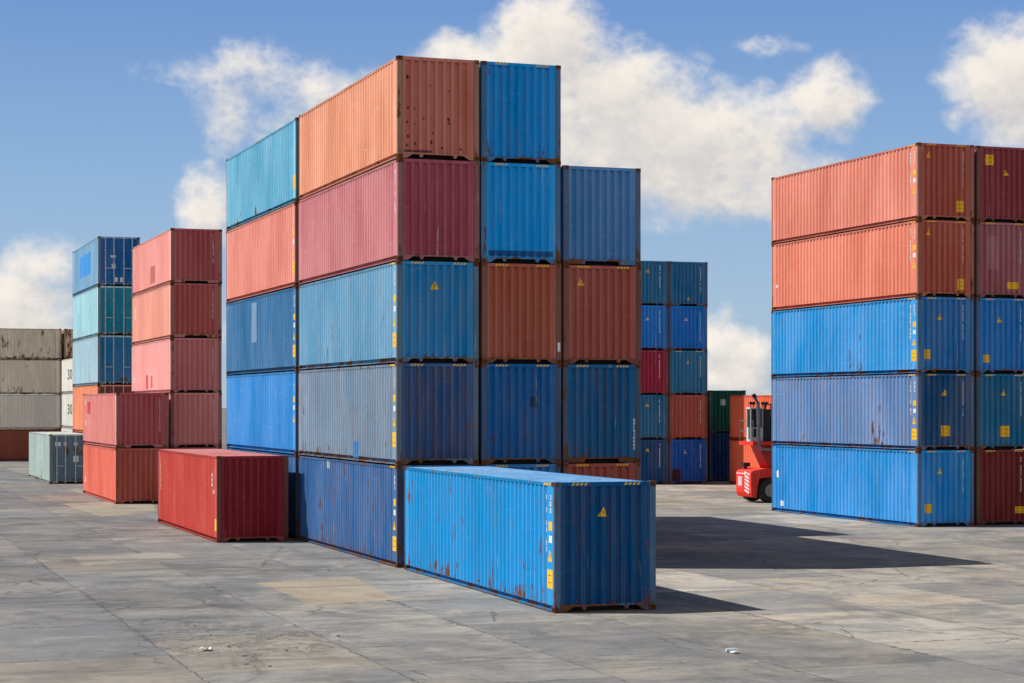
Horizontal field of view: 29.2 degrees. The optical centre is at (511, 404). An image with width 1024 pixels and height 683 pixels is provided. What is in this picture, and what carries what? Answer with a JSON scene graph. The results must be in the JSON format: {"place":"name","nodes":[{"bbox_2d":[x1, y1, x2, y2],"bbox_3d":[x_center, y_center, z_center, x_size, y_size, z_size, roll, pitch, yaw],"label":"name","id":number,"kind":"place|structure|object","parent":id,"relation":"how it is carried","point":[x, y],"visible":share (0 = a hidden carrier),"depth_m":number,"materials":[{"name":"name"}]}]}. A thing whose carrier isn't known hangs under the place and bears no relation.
{"place":"outdoors","nodes":[
{"label":"outdoors","id":0,"kind":"place"},
{"bbox_2d":[64,502,157,516],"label":"pavement","id":1,"kind":"structure","parent":0,"point":[102,509],"depth_m":87.17,"materials":[{"name":"concrete"}]},
{"bbox_2d":[72,552,186,565],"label":"pavement","id":2,"kind":"structure","parent":0,"point":[102,559],"depth_m":58.77,"materials":[{"name":"concrete"}]},
{"bbox_2d":[256,577,400,604],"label":"pavement","id":3,"kind":"structure","parent":0,"point":[332,590],"depth_m":48.64,"materials":[{"name":"concrete"}]},
{"bbox_2d":[0,408,1023,682],"bbox_3d":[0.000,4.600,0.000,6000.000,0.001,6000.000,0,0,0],"label":"ground","id":4,"kind":"structure","parent":0,"point":[764,590],"depth_m":43.73,"materials":[{"name":"concrete"}]},
{"bbox_2d":[0,429,60,459],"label":"shipping container","id":5,"kind":"object","parent":4,"relation":"on","point":[14,444],"visible":0.5,"depth_m":162.80,"materials":[{"name":"brown metal"}]},
{"bbox_2d":[0,394,60,428],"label":"shipping container","id":6,"kind":"object","parent":5,"relation":"on","point":[30,411],"visible":0.98,"depth_m":163.18,"materials":[{"name":"grey metal"}]},
{"bbox_2d":[0,360,60,394],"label":"shipping container","id":7,"kind":"object","parent":6,"relation":"on","point":[23,377],"visible":1,"depth_m":163.18,"materials":[{"name":"beige metal"}]},
{"bbox_2d":[0,328,60,359],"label":"shipping container","id":8,"kind":"object","parent":7,"relation":"on","point":[29,344],"visible":1,"depth_m":163.18,"materials":[{"name":"beige metal"}]},
{"bbox_2d":[29,431,82,483],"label":"shipping container","id":9,"kind":"object","parent":4,"relation":"on","point":[55,457],"visible":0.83,"depth_m":114.82,"materials":[{"name":"metal"}]},
{"bbox_2d":[52,435,70,482],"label":"door","id":10,"kind":"structure","parent":9,"relation":"in","point":[61,455],"depth_m":114.54,"materials":[{"name":"grey paint"}]},
{"bbox_2d":[71,435,82,482],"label":"door","id":11,"kind":"structure","parent":9,"relation":"in","point":[76,467],"depth_m":114.82,"materials":[{"name":"grey paint"}]},
{"bbox_2d":[61,427,72,431],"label":"shipping container","id":12,"kind":"object","parent":4,"relation":"on","point":[63,429],"visible":0.11,"depth_m":148.46,"materials":[{"name":"white metal"}]},
{"bbox_2d":[62,393,72,427],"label":"shipping container","id":13,"kind":"object","parent":12,"relation":"on","point":[67,410],"visible":0.32,"depth_m":147.47,"materials":[{"name":"white metal"}]},
{"bbox_2d":[62,358,72,393],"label":"shipping container","id":14,"kind":"object","parent":13,"relation":"on","point":[67,376],"visible":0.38,"depth_m":147.49,"materials":[{"name":"white metal"}]},
{"bbox_2d":[83,444,167,503],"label":"shipping container","id":15,"kind":"object","parent":4,"relation":"on","point":[120,475],"visible":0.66,"depth_m":91.58,"materials":[{"name":"metal"}]},
{"bbox_2d":[83,392,168,447],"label":"shipping container","id":16,"kind":"object","parent":15,"relation":"on","point":[126,420],"visible":1,"depth_m":91.70,"materials":[{"name":"metal"}]},
{"bbox_2d":[168,447,221,448],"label":"shipping container","id":17,"kind":"object","parent":4,"relation":"on","point":[192,447],"visible":0.1,"depth_m":93.43,"materials":[{"name":"metal"}]},
{"bbox_2d":[169,393,221,447],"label":"shipping container","id":18,"kind":"object","parent":17,"relation":"on","point":[195,419],"visible":0.66,"depth_m":93.08,"materials":[{"name":"metal"}]},
{"bbox_2d":[132,338,221,392],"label":"shipping container","id":19,"kind":"object","parent":18,"relation":"on","point":[182,365],"visible":0.95,"depth_m":93.29,"materials":[{"name":"metal"}]},
{"bbox_2d":[132,283,221,344],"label":"shipping container","id":20,"kind":"object","parent":19,"relation":"on","point":[179,310],"visible":0.91,"depth_m":93.33,"materials":[{"name":"metal"}]},
{"bbox_2d":[133,228,221,295],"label":"shipping container","id":21,"kind":"object","parent":20,"relation":"on","point":[178,255],"visible":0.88,"depth_m":93.32,"materials":[{"name":"metal"}]},
{"bbox_2d":[158,448,288,542],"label":"shipping container","id":22,"kind":"object","parent":4,"relation":"on","point":[217,495],"visible":1,"depth_m":66.27,"materials":[{"name":"red metal"}]},
{"bbox_2d":[227,447,298,538],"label":"shipping container","id":23,"kind":"object","parent":4,"relation":"on","point":[293,495],"visible":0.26,"depth_m":67.83,"materials":[{"name":"metal"}]},
{"bbox_2d":[226,370,297,454],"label":"shipping container","id":24,"kind":"object","parent":23,"relation":"on","point":[262,412],"visible":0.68,"depth_m":72.33,"materials":[{"name":"metal"}]},
{"bbox_2d":[226,286,298,375],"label":"shipping container","id":25,"kind":"object","parent":24,"relation":"on","point":[262,334],"visible":0.63,"depth_m":72.34,"materials":[{"name":"metal"}]},
{"bbox_2d":[226,201,298,302],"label":"shipping container","id":26,"kind":"object","parent":25,"relation":"on","point":[262,255],"visible":0.52,"depth_m":72.29,"materials":[{"name":"metal"}]},
{"bbox_2d":[226,117,298,230],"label":"shipping container","id":27,"kind":"object","parent":26,"relation":"on","point":[262,176],"visible":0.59,"depth_m":72.33,"materials":[{"name":"metal"}]},
{"bbox_2d":[187,625,349,669],"bbox_3d":[-4.433,4.588,37.897,2.965,0.029,7.162,0,0,-18],"label":"rubble","id":28,"kind":"object","parent":4,"relation":"on","point":[246,655],"visible":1,"depth_m":37.18,"materials":[{"name":"stone"}]},
{"bbox_2d":[298,455,478,567],"bbox_3d":[-4.114,3.155,61.594,2.438,2.901,12.192,0,0,-19],"label":"shipping container","id":29,"kind":"object","parent":4,"relation":"on","point":[355,507],"visible":0.59,"depth_m":59.92,"materials":[{"name":"metal"}]},
{"bbox_2d":[298,363,478,464],"bbox_3d":[-4.124,0.260,61.607,2.438,2.901,12.192,0,0,-19],"label":"shipping container","id":30,"kind":"object","parent":29,"relation":"on","point":[411,413],"visible":1,"depth_m":56.24,"materials":[{"name":"metal"}]},
{"bbox_2d":[299,260,478,369],"bbox_3d":[-4.113,-2.636,61.616,2.438,2.901,12.192,0,0,-19],"label":"shipping container","id":31,"kind":"object","parent":30,"relation":"on","point":[399,311],"visible":0.93,"depth_m":56.26,"materials":[{"name":"metal"}]},
{"bbox_2d":[298,158,479,284],"bbox_3d":[-4.106,-5.532,61.589,2.438,2.901,12.192,0,0,-19],"label":"shipping container","id":32,"kind":"object","parent":31,"relation":"on","point":[404,209],"visible":0.89,"depth_m":56.24,"materials":[{"name":"metal"}]},
{"bbox_2d":[299,55,478,199],"bbox_3d":[-4.104,-8.428,61.596,2.438,2.901,12.192,0,0,-19],"label":"shipping container","id":33,"kind":"object","parent":32,"relation":"on","point":[407,107],"visible":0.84,"depth_m":56.24,"materials":[{"name":"metal"}]},
{"bbox_2d":[468,463,560,472],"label":"shipping container","id":34,"kind":"object","parent":4,"relation":"on","point":[546,467],"visible":0.14,"depth_m":56.92,"materials":[{"name":"metal"}]},
{"bbox_2d":[478,363,560,463],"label":"shipping container","id":35,"kind":"object","parent":34,"relation":"on","point":[519,413],"visible":0.46,"depth_m":56.72,"materials":[{"name":"metal"}]},
{"bbox_2d":[471,263,561,364],"bbox_3d":[-1.734,-2.636,62.466,2.438,2.901,12.193,0,0,-19],"label":"shipping container","id":36,"kind":"object","parent":35,"relation":"on","point":[519,313],"visible":0.42,"depth_m":56.77,"materials":[{"name":"metal"}]},
{"bbox_2d":[479,162,560,264],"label":"shipping container","id":37,"kind":"object","parent":36,"relation":"on","point":[519,213],"visible":0.41,"depth_m":56.76,"materials":[{"name":"metal"}]},
{"bbox_2d":[479,61,560,164],"bbox_3d":[-1.747,-8.428,62.463,2.438,2.901,12.192,0,0,-19],"label":"shipping container","id":38,"kind":"object","parent":37,"relation":"on","point":[519,113],"visible":0.48,"depth_m":56.79,"materials":[{"name":"metal"}]},
{"bbox_2d":[404,465,655,612],"bbox_3d":[0.117,3.155,49.473,2.438,2.901,12.192,0,0,-19],"label":"shipping container","id":39,"kind":"object","parent":4,"relation":"on","point":[552,542],"visible":1,"depth_m":44.78,"materials":[{"name":"blue metal"}]},
{"bbox_2d":[547,463,640,480],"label":"shipping container","id":40,"kind":"object","parent":4,"relation":"on","point":[629,471],"visible":0.1,"depth_m":57.64,"materials":[{"name":"metal"}]},
{"bbox_2d":[561,364,640,463],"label":"shipping container","id":41,"kind":"object","parent":40,"relation":"on","point":[600,413],"visible":0.34,"depth_m":57.57,"materials":[{"name":"metal"}]},
{"bbox_2d":[561,265,640,364],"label":"shipping container","id":42,"kind":"object","parent":41,"relation":"on","point":[600,315],"visible":0.43,"depth_m":57.55,"materials":[{"name":"metal"}]},
{"bbox_2d":[561,165,640,266],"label":"shipping container","id":43,"kind":"object","parent":42,"relation":"on","point":[600,216],"visible":0.34,"depth_m":57.59,"materials":[{"name":"metal"}]},
{"bbox_2d":[631,440,668,483],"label":"shipping container","id":44,"kind":"object","parent":4,"relation":"on","point":[654,459],"visible":0.23,"depth_m":113.75,"materials":[{"name":"metal"}]},
{"bbox_2d":[640,395,667,439],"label":"shipping container","id":45,"kind":"object","parent":44,"relation":"on","point":[653,417],"visible":0.17,"depth_m":113.78,"materials":[{"name":"metal"}]},
{"bbox_2d":[632,350,667,394],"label":"shipping container","id":46,"kind":"object","parent":45,"relation":"on","point":[654,373],"visible":0.23,"depth_m":113.73,"materials":[{"name":"metal"}]},
{"bbox_2d":[641,305,668,349],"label":"shipping container","id":47,"kind":"object","parent":46,"relation":"on","point":[654,327],"visible":0.22,"depth_m":113.75,"materials":[{"name":"metal"}]},
{"bbox_2d":[641,261,668,305],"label":"shipping container","id":48,"kind":"object","parent":47,"relation":"on","point":[654,283],"visible":0.23,"depth_m":113.78,"materials":[{"name":"metal"}]},
{"bbox_2d":[664,439,707,483],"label":"shipping container","id":49,"kind":"object","parent":4,"relation":"on","point":[687,461],"visible":0.34,"depth_m":114.50,"materials":[{"name":"metal"}]},
{"bbox_2d":[668,395,707,439],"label":"shipping container","id":50,"kind":"object","parent":49,"relation":"on","point":[687,416],"visible":0.38,"depth_m":114.46,"materials":[{"name":"metal"}]},
{"bbox_2d":[668,350,707,394],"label":"shipping container","id":51,"kind":"object","parent":50,"relation":"on","point":[687,372],"visible":0.41,"depth_m":114.47,"materials":[{"name":"metal"}]},
{"bbox_2d":[668,306,706,350],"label":"shipping container","id":52,"kind":"object","parent":51,"relation":"on","point":[687,328],"visible":0.48,"depth_m":114.48,"materials":[{"name":"metal"}]},
{"bbox_2d":[669,261,707,306],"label":"shipping container","id":53,"kind":"object","parent":52,"relation":"on","point":[688,283],"visible":0.42,"depth_m":114.46,"materials":[{"name":"metal"}]},
{"bbox_2d":[698,433,736,481],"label":"shipping container","id":54,"kind":"object","parent":4,"relation":"on","point":[717,456],"visible":0.21,"depth_m":118.27,"materials":[{"name":"blue metal"}]},
{"bbox_2d":[707,390,745,432],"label":"shipping container","id":55,"kind":"object","parent":54,"relation":"on","point":[717,411],"visible":0.27,"depth_m":118.32,"materials":[{"name":"green metal"}]},
{"bbox_2d":[729,439,759,483],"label":"shipping container","id":56,"kind":"object","parent":4,"relation":"on","point":[739,454],"visible":0.17,"depth_m":113.53,"materials":[{"name":"orange metal"}]},
{"bbox_2d":[729,395,770,439],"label":"shipping container","id":57,"kind":"object","parent":56,"relation":"on","point":[738,404],"visible":0.25,"depth_m":113.52,"materials":[{"name":"orange metal"}]},
{"bbox_2d":[736,393,771,502],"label":"lift truck","id":58,"kind":"object","parent":4,"relation":"on","point":[753,484],"visible":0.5,"depth_m":92.41,"materials":[{"name":"metal"}]},
{"bbox_2d":[772,444,973,526],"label":"shipping container","id":59,"kind":"object","parent":4,"relation":"on","point":[916,488],"visible":0.92,"depth_m":76.88,"materials":[{"name":"metal"}]},
{"bbox_2d":[771,373,973,449],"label":"shipping container","id":60,"kind":"object","parent":59,"relation":"on","point":[918,411],"visible":1,"depth_m":76.92,"materials":[{"name":"metal"}]},
{"bbox_2d":[771,296,973,377],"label":"shipping container","id":61,"kind":"object","parent":60,"relation":"on","point":[924,335],"visible":0.98,"depth_m":76.89,"materials":[{"name":"metal"}]},
{"bbox_2d":[772,219,973,310],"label":"shipping container","id":62,"kind":"object","parent":61,"relation":"on","point":[923,258],"visible":0.92,"depth_m":76.89,"materials":[{"name":"metal"}]},
{"bbox_2d":[771,142,973,243],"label":"shipping container","id":63,"kind":"object","parent":62,"relation":"on","point":[923,181],"visible":0.89,"depth_m":76.88,"materials":[{"name":"metal"}]},
{"bbox_2d":[966,449,1023,525],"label":"shipping container","id":64,"kind":"object","parent":4,"relation":"on","point":[998,486],"visible":0.27,"depth_m":75.05,"materials":[{"name":"metal"}]},
{"bbox_2d":[974,374,1023,449],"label":"shipping container","id":65,"kind":"object","parent":64,"relation":"on","point":[998,411],"visible":0.34,"depth_m":75.06,"materials":[{"name":"metal"}]},
{"bbox_2d":[965,298,1023,373],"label":"shipping container","id":66,"kind":"object","parent":65,"relation":"on","point":[998,335],"visible":0.36,"depth_m":75.10,"materials":[{"name":"metal"}]},
{"bbox_2d":[967,222,1023,298],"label":"shipping container","id":67,"kind":"object","parent":66,"relation":"on","point":[998,260],"visible":0.32,"depth_m":75.09,"materials":[{"name":"metal"}]},
{"bbox_2d":[974,145,1023,222],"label":"shipping container","id":68,"kind":"object","parent":67,"relation":"on","point":[998,184],"visible":0.23,"depth_m":75.11,"materials":[{"name":"metal"}]},
{"bbox_2d":[0,0,1023,407],"label":"sky","id":69,"kind":"structure","parent":0,"point":[119,118],"materials":[{"name":"blue"}]},
{"bbox_2d":[725,648,737,651],"bbox_3d":[4.097,4.566,36.586,0.230,0.066,0.066,0,0,-14],"label":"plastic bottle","id":70,"kind":"object","parent":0,"point":[729,649],"visible":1,"depth_m":36.56,"materials":[{"name":"white plastic"}]},
{"bbox_2d":[999,536,1023,542],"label":"pavement","id":71,"kind":"structure","parent":0,"point":[1020,539],"depth_m":66.58,"materials":[{"name":"concrete"}]},
{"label":"shipping container","id":72,"kind":"object","parent":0,"visible":0},
{"bbox_2d":[73,385,131,431],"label":"shipping container","id":73,"kind":"object","parent":72,"relation":"on","point":[79,392],"visible":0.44,"depth_m":121.71,"materials":[{"name":"metal"}]},
{"bbox_2d":[72,335,131,386],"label":"shipping container","id":74,"kind":"object","parent":73,"relation":"on","point":[102,359],"visible":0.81,"depth_m":115.52,"materials":[{"name":"metal"}]},
{"bbox_2d":[73,286,132,340],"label":"shipping container","id":75,"kind":"object","parent":74,"relation":"on","point":[102,310],"visible":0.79,"depth_m":115.50,"materials":[{"name":"metal"}]},
{"bbox_2d":[73,236,139,295],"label":"shipping container","id":76,"kind":"object","parent":75,"relation":"on","point":[102,261],"visible":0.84,"depth_m":115.49,"materials":[{"name":"metal"}]},
{"bbox_2d":[101,237,118,284],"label":"door","id":77,"kind":"structure","parent":76,"relation":"in","point":[109,246],"depth_m":115.13,"materials":[{"name":"paint"}]},
{"bbox_2d":[119,237,136,284],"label":"door","id":78,"kind":"structure","parent":76,"relation":"in","point":[126,246],"depth_m":115.47,"materials":[{"name":"paint"}]},
{"bbox_2d":[101,286,118,333],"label":"door","id":79,"kind":"structure","parent":75,"relation":"in","point":[109,296],"depth_m":115.16,"materials":[{"name":"paint"}]},
{"bbox_2d":[119,287,132,333],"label":"door","id":80,"kind":"structure","parent":75,"relation":"in","point":[125,294],"depth_m":115.47,"materials":[{"name":"paint"}]},
{"bbox_2d":[100,336,118,383],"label":"door","id":81,"kind":"structure","parent":74,"relation":"in","point":[109,346],"depth_m":115.19,"materials":[{"name":"paint"}]},
{"bbox_2d":[119,336,131,383],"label":"door","id":82,"kind":"structure","parent":74,"relation":"in","point":[125,343],"depth_m":115.49,"materials":[{"name":"paint"}]},
{"bbox_2d":[100,385,117,393],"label":"door","id":83,"kind":"structure","parent":73,"relation":"in","point":[103,390],"depth_m":115.13,"materials":[{"name":"paint"}]},
{"bbox_2d":[119,385,131,392],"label":"door","id":84,"kind":"structure","parent":73,"relation":"in","point":[123,389],"depth_m":115.44,"materials":[{"name":"paint"}]},
{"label":"shipping container","id":85,"kind":"object","parent":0,"visible":0},
{"bbox_2d":[61,395,61,426],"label":"shipping container","id":86,"kind":"object","parent":85,"relation":"on","point":[61,410],"visible":0.06,"depth_m":166.21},
{"bbox_2d":[61,360,61,394],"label":"shipping container","id":87,"kind":"object","parent":86,"relation":"on","point":[61,377],"visible":0.02,"depth_m":166.28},
{"bbox_2d":[61,329,72,359],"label":"shipping container","id":88,"kind":"object","parent":87,"relation":"on","point":[66,344],"visible":0.22,"depth_m":164.27,"materials":[{"name":"beige metal"}]}
]}

